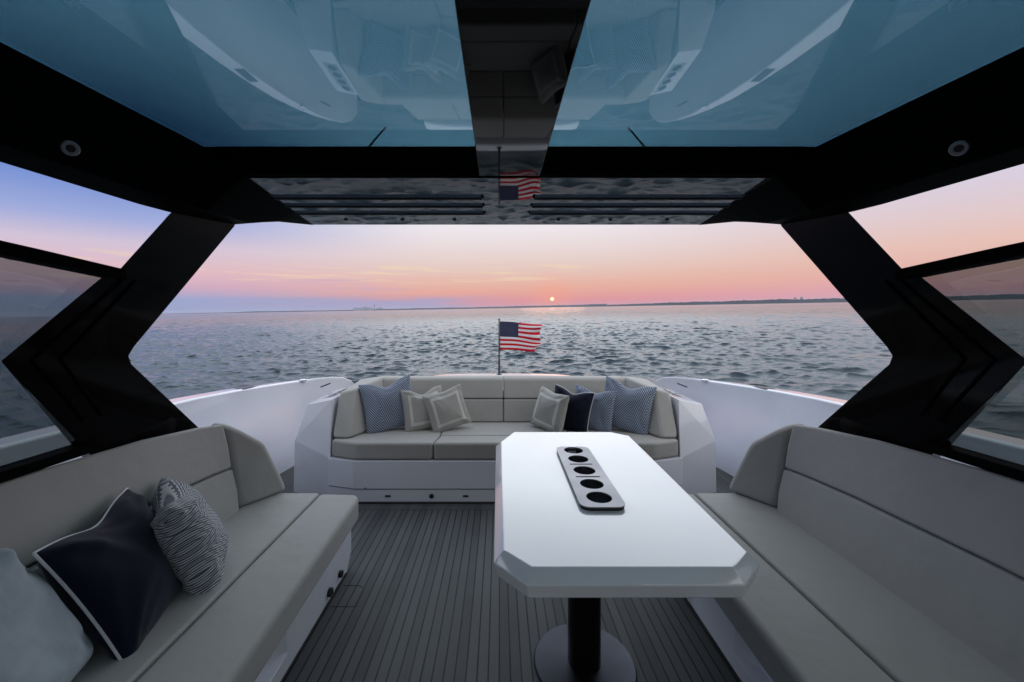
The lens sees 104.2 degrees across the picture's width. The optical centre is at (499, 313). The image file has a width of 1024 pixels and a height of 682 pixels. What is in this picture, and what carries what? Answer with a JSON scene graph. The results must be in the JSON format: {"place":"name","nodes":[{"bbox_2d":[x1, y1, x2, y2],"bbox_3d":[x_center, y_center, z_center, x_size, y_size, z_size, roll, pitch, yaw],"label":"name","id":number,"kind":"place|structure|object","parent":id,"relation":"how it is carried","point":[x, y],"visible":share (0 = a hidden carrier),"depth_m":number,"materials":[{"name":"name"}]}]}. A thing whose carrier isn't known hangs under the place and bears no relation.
{"place":"outdoors","nodes":[
{"label":"outdoors","id":0,"kind":"place"},
{"bbox_2d":[174,304,606,313],"bbox_3d":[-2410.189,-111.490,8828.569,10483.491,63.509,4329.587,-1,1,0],"label":"shoreline","id":1,"kind":"structure","parent":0,"point":[427,308],"depth_m":9353.53,"materials":[{"name":"grey"}]},
{"bbox_2d":[0,299,1023,439],"bbox_3d":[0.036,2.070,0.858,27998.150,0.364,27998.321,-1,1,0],"label":"sea","id":2,"kind":"structure","parent":0,"point":[838,350],"depth_m":21.29,"materials":[{"name":"liquid"}]},
{"bbox_2d":[0,162,1023,316],"label":"sky","id":3,"kind":"structure","parent":0,"point":[262,266],"materials":[{"name":"pink"}]},
{"bbox_2d":[579,294,1023,306],"bbox_3d":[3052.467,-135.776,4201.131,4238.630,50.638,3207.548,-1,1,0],"label":"shoreline","id":4,"kind":"structure","parent":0,"point":[972,297],"depth_m":4089.60,"materials":[{"name":"grey"}]},
{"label":"hull underbody","id":5,"kind":"structure","parent":0,"visible":0},
{"bbox_2d":[0,377,353,473],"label":"bulwark","id":6,"kind":"object","parent":5,"relation":"on","point":[269,416],"visible":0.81,"depth_m":3.38,"materials":[{"name":"white plastic"}]},
{"bbox_2d":[2,212,234,456],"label":"roof pillar","id":7,"kind":"structure","parent":6,"relation":"on","point":[81,379],"depth_m":1.55,"materials":[{"name":"black metal"}]},
{"bbox_2d":[0,240,126,482],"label":"window frame","id":8,"kind":"structure","parent":7,"relation":"attached to","point":[35,256],"depth_m":1.32,"materials":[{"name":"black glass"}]},
{"bbox_2d":[0,0,1023,224],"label":"hardtop roof","id":9,"kind":"structure","parent":7,"relation":"on","point":[505,112],"depth_m":1.24,"materials":[{"name":"black"}]},
{"bbox_2d":[279,466,738,681],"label":"deck","id":10,"kind":"structure","parent":5,"relation":"on","point":[440,600],"depth_m":1.86,"materials":[{"name":"grey wood"}]},
{"bbox_2d":[0,423,357,681],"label":"settee","id":11,"kind":"object","parent":10,"relation":"on","point":[256,613],"visible":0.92,"depth_m":1.52,"materials":[{"name":"grey fabric"}]},
{"bbox_2d":[0,548,93,681],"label":"throw pillow","id":12,"kind":"object","parent":11,"relation":"on","point":[44,637],"visible":1,"depth_m":1.02,"materials":[{"name":"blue fabric"}]},
{"bbox_2d":[32,488,182,660],"bbox_3d":[-1.260,0.855,1.345,0.188,0.438,0.438,-30,8,-15],"label":"throw pillow","id":13,"kind":"object","parent":11,"relation":"on","point":[114,581],"visible":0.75,"depth_m":1.22,"materials":[{"name":"blue fabric"}]},
{"bbox_2d":[150,477,228,594],"bbox_3d":[-1.225,0.868,1.575,0.204,0.400,0.400,-27,17,-36],"label":"throw pillow","id":14,"kind":"object","parent":11,"relation":"on","point":[191,534],"visible":0.92,"depth_m":1.45,"materials":[{"name":"grey fabric"}]},
{"bbox_2d":[331,585,363,606],"bbox_3d":[-0.754,1.419,2.005,0.121,0.003,0.152,0,0,0],"label":"deck hatch rim","id":15,"kind":"object","parent":10,"relation":"on","point":[349,606],"visible":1,"depth_m":1.96,"materials":[{"name":"grey wood"}]},
{"bbox_2d":[434,373,568,386],"bbox_3d":[0.025,1.054,4.535,1.720,0.732,0.250,0,0,0],"label":"stern coaming","id":16,"kind":"object","parent":10,"relation":"on","point":[502,375],"visible":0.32,"depth_m":4.52,"materials":[{"name":"white plastic"}]},
{"bbox_2d":[497,318,501,374],"bbox_3d":[-0.002,0.370,4.530,0.060,0.639,0.060,0,0,0],"label":"flagpole","id":17,"kind":"object","parent":16,"relation":"on","point":[499,373],"visible":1,"depth_m":4.52,"materials":[{"name":"grey metal"}]},
{"bbox_2d":[500,321,542,351],"bbox_3d":[0.247,0.258,4.544,0.483,0.346,0.154,0,0,0],"label":"flag","id":18,"kind":"object","parent":17,"relation":"attached to","point":[519,336],"visible":1,"depth_m":4.53,"materials":[{"name":"multicoloured fabric"}]},
{"bbox_2d":[294,376,715,503],"bbox_3d":[0.045,1.004,3.462,3.359,0.832,0.975,0,0,0],"label":"aft sofa","id":19,"kind":"object","parent":10,"relation":"on","point":[339,450],"visible":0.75,"depth_m":3.10,"materials":[{"name":"grey vinyl"},{"name":"white gelcoat fiberglass"}]},
{"bbox_2d":[358,374,411,433],"bbox_3d":[-0.930,0.765,3.360,0.430,0.430,0.175,-9,-12,-24],"label":"throw pillow","id":20,"kind":"object","parent":19,"relation":"on","point":[383,409],"visible":0.8,"depth_m":3.29,"materials":[{"name":"blue fabric"}]},
{"bbox_2d":[400,385,441,431],"bbox_3d":[-0.640,0.805,3.380,0.360,0.360,0.153,-4,-16,-24],"label":"throw pillow","id":21,"kind":"object","parent":19,"relation":"on","point":[416,416],"visible":0.57,"depth_m":3.31,"materials":[{"name":"beige fabric"}]},
{"bbox_2d":[422,384,471,431],"bbox_3d":[-0.440,0.805,3.360,0.340,0.340,0.154,-15,-10,-21],"label":"throw pillow","id":22,"kind":"object","parent":19,"relation":"on","point":[446,409],"visible":0.94,"depth_m":3.31,"materials":[{"name":"beige fabric"}]},
{"bbox_2d":[531,386,568,431],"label":"throw pillow","id":23,"kind":"object","parent":19,"relation":"on","point":[549,411],"visible":0.97,"depth_m":3.26,"materials":[{"name":"beige fabric"}]},
{"bbox_2d":[554,384,594,431],"bbox_3d":[0.600,0.810,3.360,0.367,0.367,0.153,7,-10,34],"label":"throw pillow","id":24,"kind":"object","parent":19,"relation":"on","point":[579,406],"visible":0.59,"depth_m":3.28,"materials":[{"name":"blue fabric"}]},
{"bbox_2d":[575,384,616,431],"bbox_3d":[0.790,0.810,3.380,0.370,0.370,0.153,5,-11,34],"label":"throw pillow","id":25,"kind":"object","parent":19,"relation":"on","point":[601,414],"visible":0.57,"depth_m":3.29,"materials":[{"name":"blue fabric"}]},
{"bbox_2d":[604,376,656,434],"bbox_3d":[1.060,0.770,3.330,0.420,0.420,0.157,9,-11,30],"label":"throw pillow","id":26,"kind":"object","parent":19,"relation":"on","point":[632,410],"visible":0.73,"depth_m":3.25,"materials":[{"name":"blue fabric"}]},
{"bbox_2d":[494,432,758,681],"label":"table","id":27,"kind":"object","parent":10,"relation":"on","point":[585,523],"visible":1,"depth_m":1.38,"materials":[{"name":"white plastic"}]},
{"bbox_2d":[685,423,1023,681],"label":"settee","id":28,"kind":"object","parent":10,"relation":"on","point":[878,560],"visible":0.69,"depth_m":1.41,"materials":[{"name":"grey fabric"}]},
{"bbox_2d":[654,377,1023,476],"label":"bulwark","id":29,"kind":"object","parent":5,"relation":"on","point":[741,418],"visible":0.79,"depth_m":3.37,"materials":[{"name":"white plastic"}]},
{"bbox_2d":[781,212,1023,456],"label":"roof pillar","id":30,"kind":"structure","parent":29,"relation":"on","point":[946,375],"depth_m":1.55,"materials":[{"name":"black metal"}]},
{"bbox_2d":[895,242,1023,481],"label":"window frame","id":31,"kind":"structure","parent":30,"relation":"attached to","point":[991,256],"depth_m":1.33,"materials":[{"name":"black metal"}]}
]}

